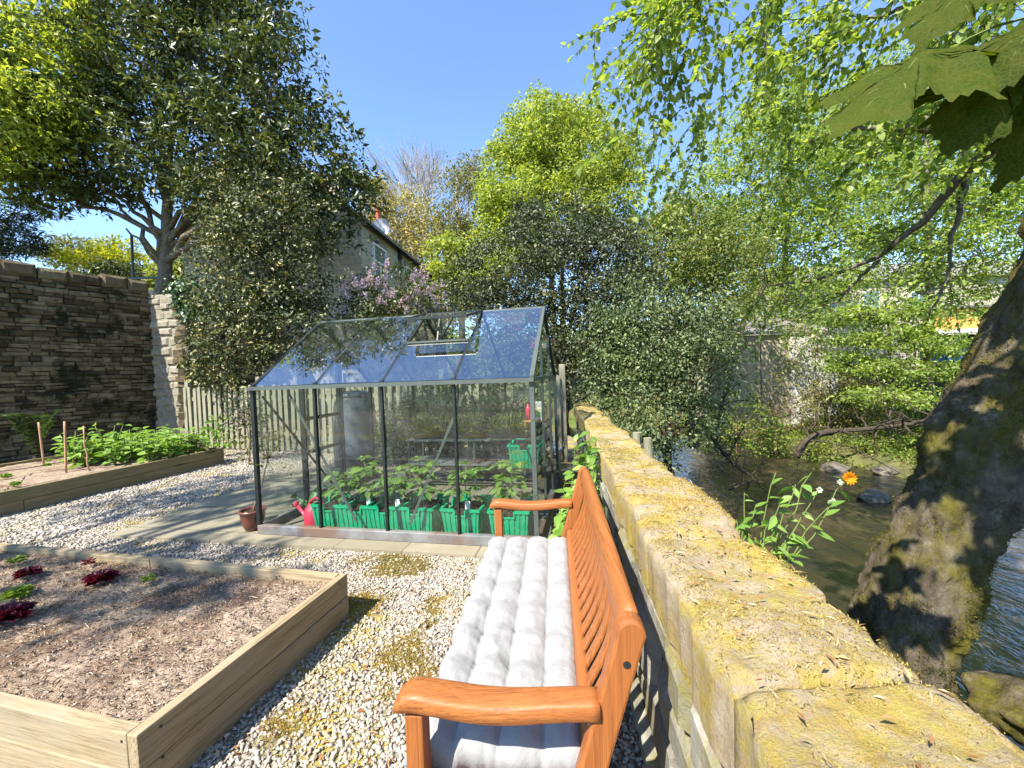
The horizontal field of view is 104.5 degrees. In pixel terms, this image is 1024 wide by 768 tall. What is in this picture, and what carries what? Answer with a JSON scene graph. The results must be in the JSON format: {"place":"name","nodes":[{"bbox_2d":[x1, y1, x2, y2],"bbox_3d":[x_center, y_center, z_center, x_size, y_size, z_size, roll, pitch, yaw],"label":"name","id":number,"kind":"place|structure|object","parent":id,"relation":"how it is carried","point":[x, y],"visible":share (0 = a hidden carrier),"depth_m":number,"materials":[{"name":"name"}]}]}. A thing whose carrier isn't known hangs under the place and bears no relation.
{"place":"outdoors","nodes":[
{"label":"outdoors","id":0,"kind":"place"},
{"bbox_2d":[0,413,644,767],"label":"gravel ground","id":1,"kind":"structure","parent":0,"point":[568,465],"depth_m":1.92,"materials":[{"name":"beige gravel"}]},
{"bbox_2d":[0,409,66,458],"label":"fern","id":2,"kind":"object","parent":1,"relation":"on","point":[29,430],"visible":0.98,"depth_m":6.65,"materials":[{"name":"green plant"}]},
{"bbox_2d":[0,258,158,463],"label":"retaining wall","id":3,"kind":"structure","parent":1,"relation":"on","point":[78,347],"depth_m":8.30,"materials":[{"name":"stone"}]},
{"bbox_2d":[0,447,224,516],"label":"raised bed","id":4,"kind":"object","parent":1,"relation":"on","point":[40,486],"visible":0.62,"depth_m":5.41,"materials":[{"name":"wood"}]},
{"bbox_2d":[67,442,102,468],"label":"bean plant","id":5,"kind":"object","parent":4,"relation":"on","point":[80,457],"visible":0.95,"depth_m":5.78,"materials":[{"name":"green plant"}]},
{"bbox_2d":[95,442,129,464],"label":"bean plant","id":6,"kind":"object","parent":4,"relation":"on","point":[116,451],"visible":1,"depth_m":5.84,"materials":[{"name":"green plant"}]},
{"bbox_2d":[103,431,150,462],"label":"bean plant","id":7,"kind":"object","parent":4,"relation":"on","point":[128,457],"visible":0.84,"depth_m":6.04,"materials":[{"name":"green plant"}]},
{"bbox_2d":[133,437,166,463],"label":"bean plant","id":8,"kind":"object","parent":4,"relation":"on","point":[145,452],"visible":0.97,"depth_m":5.96,"materials":[{"name":"green plant"}]},
{"bbox_2d":[155,433,188,456],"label":"bean plant","id":9,"kind":"object","parent":4,"relation":"on","point":[173,438],"visible":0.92,"depth_m":6.37,"materials":[{"name":"green plant"}]},
{"bbox_2d":[170,427,208,453],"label":"bean plant","id":10,"kind":"object","parent":4,"relation":"on","point":[190,449],"visible":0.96,"depth_m":6.53,"materials":[{"name":"green plant"}]},
{"bbox_2d":[0,543,348,767],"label":"raised bed","id":11,"kind":"object","parent":1,"relation":"on","point":[188,726],"visible":0.91,"depth_m":1.74,"materials":[{"name":"wood"}]},
{"bbox_2d":[0,584,35,601],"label":"lettuce","id":12,"kind":"object","parent":11,"relation":"on","point":[21,590],"visible":1,"depth_m":2.22,"materials":[{"name":"green plant"}]},
{"bbox_2d":[0,600,39,621],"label":"lettuce","id":13,"kind":"object","parent":11,"relation":"on","point":[12,611],"visible":1,"depth_m":2.02,"materials":[{"name":"red plant"}]},
{"bbox_2d":[11,565,44,580],"bbox_3d":[-3.019,1.171,2.469,0.145,0.051,0.139,-2,2,0],"label":"lettuce","id":14,"kind":"object","parent":11,"relation":"on","point":[28,571],"visible":1,"depth_m":2.47,"materials":[{"name":"red plant"}]},
{"bbox_2d":[79,568,120,586],"bbox_3d":[-2.458,1.150,2.364,0.186,0.058,0.181,-2,2,0],"label":"lettuce","id":15,"kind":"object","parent":11,"relation":"on","point":[95,577],"visible":1,"depth_m":2.36,"materials":[{"name":"red plant"}]},
{"bbox_2d":[0,551,328,722],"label":"bark chips","id":16,"kind":"object","parent":11,"relation":"on","point":[112,631],"visible":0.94,"depth_m":1.96,"materials":[{"name":"brown wood"}]},
{"bbox_2d":[148,294,268,434],"bbox_3d":[-7.918,-0.341,10.551,1.108,3.651,2.519,-2,2,10],"label":"wall return","id":17,"kind":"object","parent":1,"relation":"on","point":[169,378],"depth_m":9.42,"materials":[{"name":"stone"}]},
{"bbox_2d":[162,273,202,326],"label":"ivy","id":18,"kind":"object","parent":17,"relation":"attached to","point":[177,290],"visible":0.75,"depth_m":9.04,"materials":[{"name":"green plant"}]},
{"bbox_2d":[199,414,238,448],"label":"leafy weed","id":19,"kind":"object","parent":1,"relation":"on","point":[216,436],"visible":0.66,"depth_m":7.37,"materials":[{"name":"green plant"}]},
{"bbox_2d":[211,387,284,464],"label":"straggly shrub","id":20,"kind":"object","parent":1,"relation":"on","point":[248,417],"visible":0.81,"depth_m":6.78,"materials":[{"name":"green plant"}]},
{"bbox_2d":[170,136,347,445],"bbox_3d":[-5.470,-1.944,8.769,3.526,6.888,2.798,-3,2,-22],"label":"variegated shrub","id":21,"kind":"object","parent":1,"relation":"on","point":[270,248],"visible":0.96,"depth_m":8.27,"materials":[{"name":"green plant"}]},
{"bbox_2d":[333,390,378,468],"bbox_3d":[-2.497,0.705,6.319,0.670,1.205,0.670,-2,2,0],"label":"compost bin","id":22,"kind":"object","parent":1,"relation":"on","point":[356,420],"visible":0.74,"depth_m":6.05,"materials":[{"name":"plastic"}]},
{"bbox_2d":[183,364,567,461],"bbox_3d":[-3.130,0.552,7.344,8.334,1.500,0.158,-2,2,18],"label":"picket fence","id":23,"kind":"object","parent":1,"relation":"on","point":[190,401],"visible":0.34,"depth_m":7.50,"materials":[{"name":"brown wood"}]},
{"bbox_2d":[369,394,428,464],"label":"shrub","id":24,"kind":"object","parent":1,"relation":"on","point":[396,444],"visible":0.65,"depth_m":6.10,"materials":[{"name":"green plant"}]},
{"bbox_2d":[324,252,477,415],"bbox_3d":[-2.694,-0.851,9.618,3.230,4.459,2.903,-1,2,34],"label":"lilac bush","id":25,"kind":"object","parent":1,"relation":"on","point":[378,306],"visible":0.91,"depth_m":9.25,"materials":[{"name":"purple plant"}]},
{"bbox_2d":[215,551,627,767],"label":"leaf scatter","id":26,"kind":"object","parent":1,"relation":"on","point":[327,729],"visible":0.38,"depth_m":1.74,"materials":[{"name":"brown plant"}]},
{"bbox_2d":[251,553,593,756],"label":"moss patches","id":27,"kind":"object","parent":1,"relation":"on","point":[373,605],"visible":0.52,"depth_m":2.09,"materials":[{"name":"yellow plant"}]},
{"bbox_2d":[400,365,475,466],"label":"shrub","id":28,"kind":"object","parent":1,"relation":"on","point":[428,444],"visible":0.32,"depth_m":5.97,"materials":[{"name":"green plant"}]},
{"bbox_2d":[466,372,530,455],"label":"shrub","id":29,"kind":"object","parent":1,"relation":"on","point":[498,447],"visible":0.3,"depth_m":5.68,"materials":[{"name":"green plant"}]},
{"bbox_2d":[393,466,646,767],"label":"garden bench","id":30,"kind":"object","parent":1,"relation":"on","point":[596,711],"visible":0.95,"depth_m":0.93,"materials":[{"name":"brown wood"}]},
{"bbox_2d":[403,536,579,767],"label":"bench cushion","id":31,"kind":"object","parent":30,"relation":"on","point":[513,627],"visible":0.84,"depth_m":1.33,"materials":[{"name":"fabric"}]},
{"bbox_2d":[428,183,684,435],"bbox_3d":[1.018,-1.568,8.871,5.748,5.696,3.286,-2,2,0],"label":"holly shrub","id":32,"kind":"object","parent":1,"relation":"on","point":[561,256],"visible":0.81,"depth_m":8.50,"materials":[{"name":"green plant"}]},
{"bbox_2d":[547,431,604,539],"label":"wall weeds","id":33,"kind":"object","parent":1,"relation":"on","point":[591,459],"depth_m":2.73,"materials":[{"name":"green plant"}]},
{"bbox_2d":[108,467,553,558],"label":"patio","id":34,"kind":"structure","parent":0,"point":[214,520],"depth_m":3.90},
{"bbox_2d":[238,505,266,531],"bbox_3d":[-2.397,1.252,3.669,0.224,0.190,0.224,-2,2,0],"label":"plant pot","id":35,"kind":"object","parent":34,"relation":"on","point":[247,515],"visible":0.81,"depth_m":3.59,"materials":[{"name":"ceramic"}]},
{"bbox_2d":[228,414,312,510],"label":"potted shrub","id":36,"kind":"object","parent":35,"relation":"in","point":[268,456],"visible":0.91,"depth_m":3.80,"materials":[{"name":"green plant"}]},
{"bbox_2d":[292,496,323,525],"bbox_3d":[-1.893,1.184,3.726,0.421,0.286,0.174,-1,2,38],"label":"watering can","id":37,"kind":"object","parent":34,"relation":"on","point":[307,513],"visible":0.47,"depth_m":3.62,"materials":[{"name":"red plastic"}]},
{"bbox_2d":[310,491,365,526],"bbox_3d":[-1.601,1.192,3.732,0.350,0.245,0.420,-2,2,10],"label":"plant crate","id":38,"kind":"object","parent":34,"relation":"on","point":[331,515],"visible":0.44,"depth_m":3.56,"materials":[{"name":"green plastic"}]},
{"bbox_2d":[322,471,362,502],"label":"tomato plant","id":39,"kind":"object","parent":38,"relation":"on","point":[332,491],"visible":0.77,"depth_m":3.67,"materials":[{"name":"green plant"}]},
{"bbox_2d":[337,491,393,527],"bbox_3d":[-1.337,1.184,3.678,0.350,0.245,0.420,-2,2,9],"label":"plant crate","id":40,"kind":"object","parent":34,"relation":"on","point":[359,512],"visible":0.52,"depth_m":3.50,"materials":[{"name":"green plastic"}]},
{"bbox_2d":[336,455,390,499],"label":"tomato plant","id":41,"kind":"object","parent":40,"relation":"on","point":[359,476],"visible":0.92,"depth_m":3.61,"materials":[{"name":"green plant"}]},
{"bbox_2d":[364,492,420,529],"bbox_3d":[-1.072,1.176,3.624,0.350,0.245,0.420,-2,2,12],"label":"plant crate","id":42,"kind":"object","parent":34,"relation":"on","point":[377,521],"visible":0.56,"depth_m":3.45,"materials":[{"name":"green plastic"}]},
{"bbox_2d":[371,464,417,504],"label":"tomato plant","id":43,"kind":"object","parent":42,"relation":"on","point":[398,482],"visible":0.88,"depth_m":3.53,"materials":[{"name":"green plant"}]},
{"bbox_2d":[246,306,559,545],"bbox_3d":[-0.898,0.266,4.231,2.605,2.022,1.994,-2,2,11],"label":"greenhouse","id":44,"kind":"object","parent":34,"relation":"on","point":[544,476],"visible":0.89,"depth_m":3.57,"materials":[{"name":"metal"}]},
{"bbox_2d":[297,359,343,500],"bbox_3d":[-2.148,0.474,4.491,0.040,1.500,0.650,-2,2,11],"label":"door","id":45,"kind":"structure","parent":44,"relation":"in","point":[338,413],"depth_m":4.50,"materials":[{"name":"metal"}]},
{"bbox_2d":[396,493,450,530],"bbox_3d":[-0.788,1.167,3.567,0.350,0.245,0.420,-2,2,13],"label":"plant crate","id":46,"kind":"object","parent":34,"relation":"on","point":[428,517],"visible":0.69,"depth_m":3.40,"materials":[{"name":"green plastic"}]},
{"bbox_2d":[403,456,444,505],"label":"tomato plant","id":47,"kind":"object","parent":46,"relation":"on","point":[423,470],"visible":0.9,"depth_m":3.53,"materials":[{"name":"green plant"}]},
{"bbox_2d":[440,494,492,533],"bbox_3d":[-0.386,1.155,3.485,0.350,0.245,0.420,-2,2,13],"label":"plant crate","id":48,"kind":"object","parent":34,"relation":"on","point":[475,518],"visible":0.84,"depth_m":3.33,"materials":[{"name":"green plastic"}]},
{"bbox_2d":[443,460,490,501],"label":"tomato plant","id":49,"kind":"object","parent":48,"relation":"on","point":[474,476],"visible":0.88,"depth_m":3.42,"materials":[{"name":"green plant"}]},
{"bbox_2d":[406,434,530,490],"bbox_3d":[-0.412,0.945,4.828,1.670,0.598,0.475,-2,2,11],"label":"staging","id":50,"kind":"object","parent":34,"relation":"on","point":[474,460],"visible":0.38,"depth_m":4.79,"materials":[{"name":"metal"}]},
{"bbox_2d":[406,410,451,439],"bbox_3d":[-0.998,0.495,4.936,0.709,0.377,0.569,-2,2,0],"label":"seed tray","id":51,"kind":"object","parent":50,"relation":"on","point":[432,426],"visible":0.94,"depth_m":4.83,"materials":[{"name":"plant"}]},
{"bbox_2d":[446,409,493,452],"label":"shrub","id":52,"kind":"object","parent":50,"relation":"on","point":[467,426],"visible":0.83,"depth_m":4.74,"materials":[{"name":"plant"}]},
{"bbox_2d":[478,408,530,438],"bbox_3d":[-0.038,0.463,4.741,0.777,0.372,0.619,-2,2,15],"label":"seed tray","id":53,"kind":"object","parent":50,"relation":"on","point":[507,426],"visible":0.98,"depth_m":4.63,"materials":[{"name":"plant"}]},
{"bbox_2d":[507,438,531,467],"bbox_3d":[0.163,0.753,4.340,0.350,0.245,0.420,-2,2,11],"label":"plant crate","id":54,"kind":"object","parent":50,"relation":"on","point":[524,447],"visible":0.49,"depth_m":4.17,"materials":[{"name":"green plastic"}]},
{"bbox_2d":[487,495,532,535],"bbox_3d":[0.005,1.143,3.406,0.350,0.245,0.420,-2,2,9],"label":"plant crate","id":55,"kind":"object","parent":34,"relation":"on","point":[516,522],"visible":0.57,"depth_m":3.22,"materials":[{"name":"green plastic"}]},
{"bbox_2d":[488,450,532,498],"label":"tomato plant","id":56,"kind":"object","parent":55,"relation":"on","point":[502,490],"visible":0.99,"depth_m":3.33,"materials":[{"name":"green plant"}]},
{"bbox_2d":[0,0,1023,351],"label":"sky","id":57,"kind":"structure","parent":0,"point":[442,72],"materials":[{"name":"blue"}]},
{"bbox_2d":[433,357,956,477],"bbox_3d":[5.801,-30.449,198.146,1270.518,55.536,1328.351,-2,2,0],"label":"terrain","id":58,"kind":"structure","parent":0,"point":[905,470],"depth_m":12.09,"materials":[{"name":"green plant"}]},
{"bbox_2d":[176,151,447,424],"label":"stone house","id":59,"kind":"structure","parent":58,"relation":"on","point":[351,265],"depth_m":12.56,"materials":[{"name":"stone"}]},
{"bbox_2d":[370,234,388,298],"bbox_3d":[-4.473,-3.909,13.436,0.174,1.905,1.252,-2,2,5],"label":"window","id":60,"kind":"structure","parent":59,"relation":"in","point":[382,248],"depth_m":13.39,"materials":[{"name":"plastic"}]},
{"bbox_2d":[351,169,442,262],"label":"budding tree","id":61,"kind":"object","parent":58,"relation":"on","point":[404,233],"visible":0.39,"depth_m":22.99,"materials":[{"name":"yellow plant"}]},
{"bbox_2d":[361,130,490,265],"bbox_3d":[-5.335,-8.963,28.721,10.236,19.521,9.000,-3,2,-17],"label":"bare tree","id":62,"kind":"object","parent":58,"relation":"on","point":[428,186],"visible":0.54,"depth_m":27.02,"materials":[{"name":"brown plant"}]},
{"bbox_2d":[418,148,501,366],"bbox_3d":[-2.264,-5.548,20.862,5.204,13.209,4.494,-2,2,0],"label":"thin leaf tree","id":63,"kind":"object","parent":58,"relation":"on","point":[461,222],"visible":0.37,"depth_m":20.16,"materials":[{"name":"green plant"}]},
{"bbox_2d":[415,229,522,409],"bbox_3d":[-1.668,-2.705,16.904,4.662,7.690,3.156,-2,2,0],"label":"young green tree","id":64,"kind":"object","parent":58,"relation":"on","point":[451,244],"visible":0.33,"depth_m":16.42,"materials":[{"name":"green plant"}]},
{"bbox_2d":[463,78,656,374],"bbox_3d":[2.414,-6.409,18.484,9.337,14.708,5.928,-2,2,0],"label":"tall green tree","id":65,"kind":"object","parent":58,"relation":"on","point":[565,133],"visible":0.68,"depth_m":17.61,"materials":[{"name":"green plant"}]},
{"bbox_2d":[446,301,744,377],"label":"wood","id":66,"kind":"object","parent":58,"relation":"on","point":[476,364],"visible":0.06,"depth_m":42.19,"materials":[{"name":"green plant"}]},
{"bbox_2d":[569,263,756,475],"bbox_3d":[2.825,-0.269,7.439,3.335,4.242,2.526,-2,2,0],"label":"grey green shrub","id":67,"kind":"object","parent":58,"relation":"on","point":[675,359],"visible":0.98,"depth_m":7.11,"materials":[{"name":"green plant"}]},
{"bbox_2d":[606,175,784,447],"bbox_3d":[5.023,-1.963,10.508,5.594,7.272,2.950,-3,2,-19],"label":"willow tree","id":68,"kind":"object","parent":58,"relation":"on","point":[711,241],"visible":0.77,"depth_m":10.05,"materials":[{"name":"green plant"}]},
{"bbox_2d":[692,392,793,460],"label":"bank bush","id":69,"kind":"object","parent":58,"relation":"on","point":[767,431],"visible":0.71,"depth_m":10.36,"materials":[{"name":"green plant"}]},
{"bbox_2d":[701,240,816,439],"bbox_3d":[4.826,-0.827,8.138,1.755,4.005,2.928,-3,2,-24],"label":"leaning sapling","id":70,"kind":"object","parent":58,"relation":"on","point":[727,392],"visible":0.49,"depth_m":8.16,"materials":[{"name":"brown plant"}]},
{"bbox_2d":[687,319,841,437],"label":"stone outbuilding","id":71,"kind":"structure","parent":58,"relation":"on","point":[768,365],"depth_m":13.00,"materials":[{"name":"stone"}]},
{"bbox_2d":[704,309,825,442],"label":"tree","id":72,"kind":"object","parent":58,"relation":"on","point":[776,324],"visible":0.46,"depth_m":12.15,"materials":[{"name":"green plant"}]},
{"bbox_2d":[724,368,836,446],"bbox_3d":[7.707,0.791,11.447,3.352,2.538,2.041,-2,2,0],"label":"bank bush","id":73,"kind":"object","parent":58,"relation":"on","point":[775,408],"visible":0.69,"depth_m":11.46,"materials":[{"name":"green plant"}]},
{"bbox_2d":[560,0,1023,699],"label":"mossy tree","id":74,"kind":"object","parent":58,"relation":"on","point":[920,600],"visible":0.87,"depth_m":2.54,"materials":[{"name":"green plant"}]},
{"bbox_2d":[751,433,838,459],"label":"bank bush","id":75,"kind":"object","parent":58,"relation":"on","point":[781,451],"visible":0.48,"depth_m":10.54,"materials":[{"name":"green plant"}]},
{"bbox_2d":[735,471,857,567],"bbox_3d":[1.547,1.042,2.208,0.898,1.071,0.336,-2,2,-9],"label":"flowering plant","id":76,"kind":"object","parent":58,"relation":"on","point":[850,478],"visible":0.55,"depth_m":2.19,"materials":[{"name":"green plant"}]},
{"bbox_2d":[574,402,1023,767],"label":"river wall","id":77,"kind":"structure","parent":58,"relation":"on","point":[700,696],"depth_m":0.76,"materials":[{"name":"yellow stone"}]},
{"bbox_2d":[592,429,977,767],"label":"leaf litter","id":78,"kind":"object","parent":77,"relation":"on","point":[918,763],"visible":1,"depth_m":0.81,"materials":[{"name":"plant"}]},
{"bbox_2d":[650,47,958,325],"bbox_3d":[12.968,-7.384,17.906,13.522,14.252,7.378,-2,2,0],"label":"river tree","id":79,"kind":"object","parent":58,"relation":"on","point":[801,240],"visible":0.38,"depth_m":17.13,"materials":[{"name":"green plant"}]},
{"bbox_2d":[671,378,941,466],"bbox_3d":[16.534,0.556,8.527,21.708,2.160,13.202,-2,2,0],"label":"ground cover","id":80,"kind":"object","parent":58,"relation":"on","point":[879,433],"visible":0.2,"depth_m":10.67,"materials":[{"name":"green plant"}]},
{"bbox_2d":[764,304,860,428],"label":"tree","id":81,"kind":"object","parent":58,"relation":"on","point":[808,356],"visible":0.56,"depth_m":12.40,"materials":[{"name":"green plant"}]},
{"bbox_2d":[775,369,877,428],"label":"bank bush","id":82,"kind":"object","parent":58,"relation":"on","point":[826,394],"visible":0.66,"depth_m":11.68,"materials":[{"name":"green plant"}]},
{"bbox_2d":[802,366,903,436],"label":"bank bush","id":83,"kind":"object","parent":58,"relation":"on","point":[865,416],"visible":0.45,"depth_m":11.48,"materials":[{"name":"green plant"}]},
{"bbox_2d":[816,421,921,453],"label":"bank bush","id":84,"kind":"object","parent":58,"relation":"on","point":[837,436],"visible":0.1,"depth_m":10.36,"materials":[{"name":"green plant"}]},
{"bbox_2d":[783,362,955,476],"bbox_3d":[8.273,0.873,8.985,3.809,2.706,2.889,-2,2,0],"label":"fallen branch","id":85,"kind":"object","parent":58,"relation":"on","point":[801,446],"visible":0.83,"depth_m":9.22,"materials":[{"name":"brown wood"}]},
{"bbox_2d":[838,344,920,396],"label":"bank bush","id":86,"kind":"object","parent":58,"relation":"on","point":[872,385],"visible":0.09,"depth_m":13.79,"materials":[{"name":"green plant"}]},
{"bbox_2d":[745,259,1014,369],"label":"cottage","id":87,"kind":"structure","parent":58,"relation":"on","point":[1001,280],"depth_m":23.91,"materials":[{"name":"stone"}]},
{"bbox_2d":[870,465,899,475],"bbox_3d":[8.152,1.924,8.664,0.542,0.324,0.412,-2,2,0],"label":"river rock","id":88,"kind":"object","parent":58,"relation":"on","point":[883,470],"visible":0.68,"depth_m":8.56,"materials":[{"name":"grey stone"}]},
{"bbox_2d":[849,428,921,456],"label":"bank bush","id":89,"kind":"object","parent":58,"relation":"on","point":[856,440],"visible":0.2,"depth_m":9.64,"materials":[{"name":"green plant"}]},
{"bbox_2d":[804,295,976,434],"bbox_3d":[9.807,-0.378,10.124,4.037,3.847,2.424,-2,2,0],"label":"river tree","id":90,"kind":"object","parent":58,"relation":"on","point":[906,338],"visible":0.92,"depth_m":10.06,"materials":[{"name":"green plant"}]},
{"bbox_2d":[803,8,1023,415],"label":"river tree","id":91,"kind":"object","parent":58,"relation":"on","point":[995,217],"visible":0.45,"depth_m":10.66,"materials":[{"name":"green plant"}]},
{"bbox_2d":[865,351,962,400],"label":"bank bush","id":92,"kind":"object","parent":58,"relation":"on","point":[938,384],"visible":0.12,"depth_m":13.02,"materials":[{"name":"green plant"}]},
{"bbox_2d":[892,304,992,362],"bbox_3d":[19.688,-1.377,18.489,3.800,4.106,3.200,-2,2,0],"label":"timber cabin","id":93,"kind":"object","parent":58,"relation":"on","point":[973,325],"visible":0.07,"depth_m":17.29,"materials":[{"name":"yellow wood"}]},
{"bbox_2d":[960,670,1023,745],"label":"river rock","id":94,"kind":"object","parent":58,"relation":"on","point":[996,697],"visible":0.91,"depth_m":2.04,"materials":[{"name":"green stone"}]},
{"bbox_2d":[572,428,1023,750],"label":"river water","id":95,"kind":"structure","parent":0,"point":[834,568],"depth_m":6.01,"materials":[{"name":"liquid"}]},
{"bbox_2d":[693,415,783,499],"bbox_3d":[4.097,1.478,7.522,1.649,1.744,1.380,-3,2,-20],"label":"dead limb","id":96,"kind":"object","parent":95,"relation":"in","point":[725,454],"visible":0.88,"depth_m":7.42,"materials":[{"name":"brown wood"}]},
{"bbox_2d":[819,461,851,472],"bbox_3d":[7.382,1.948,9.046,0.560,0.342,0.466,-2,2,0],"label":"river rock","id":97,"kind":"object","parent":95,"relation":"in","point":[835,467],"visible":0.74,"depth_m":8.94,"materials":[{"name":"grey stone"}]},
{"bbox_2d":[856,488,892,503],"bbox_3d":[6.469,2.043,7.081,0.524,0.319,0.443,-2,2,0],"label":"river rock","id":98,"kind":"object","parent":95,"relation":"in","point":[870,495],"visible":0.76,"depth_m":6.97,"materials":[{"name":"grey stone"}]},
{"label":"upper terrace","id":99,"kind":"structure","parent":0,"visible":0},
{"bbox_2d":[0,191,75,261],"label":"cedar tree","id":100,"kind":"object","parent":99,"relation":"on","point":[33,249],"visible":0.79,"depth_m":14.80,"materials":[{"name":"green plant"}]},
{"bbox_2d":[0,0,152,213],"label":"lime tree","id":101,"kind":"object","parent":99,"relation":"on","point":[11,138],"visible":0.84,"depth_m":9.04,"materials":[{"name":"green plant"}]},
{"bbox_2d":[34,231,128,270],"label":"bush","id":102,"kind":"object","parent":99,"relation":"on","point":[70,241],"visible":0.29,"depth_m":18.47,"materials":[{"name":"green plant"}]},
{"bbox_2d":[39,234,156,272],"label":"bush","id":103,"kind":"object","parent":99,"relation":"on","point":[108,252],"visible":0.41,"depth_m":16.29,"materials":[{"name":"green plant"}]},
{"bbox_2d":[63,255,153,287],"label":"bush","id":104,"kind":"object","parent":99,"relation":"on","point":[110,267],"visible":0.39,"depth_m":14.38,"materials":[{"name":"green plant"}]},
{"bbox_2d":[138,254,184,292],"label":"bush","id":105,"kind":"object","parent":99,"relation":"on","point":[176,271],"visible":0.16,"depth_m":13.51,"materials":[{"name":"green plant"}]},
{"bbox_2d":[0,0,390,294],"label":"evergreen tree","id":106,"kind":"object","parent":99,"relation":"on","point":[191,28],"visible":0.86,"depth_m":9.27,"materials":[{"name":"green plant"}]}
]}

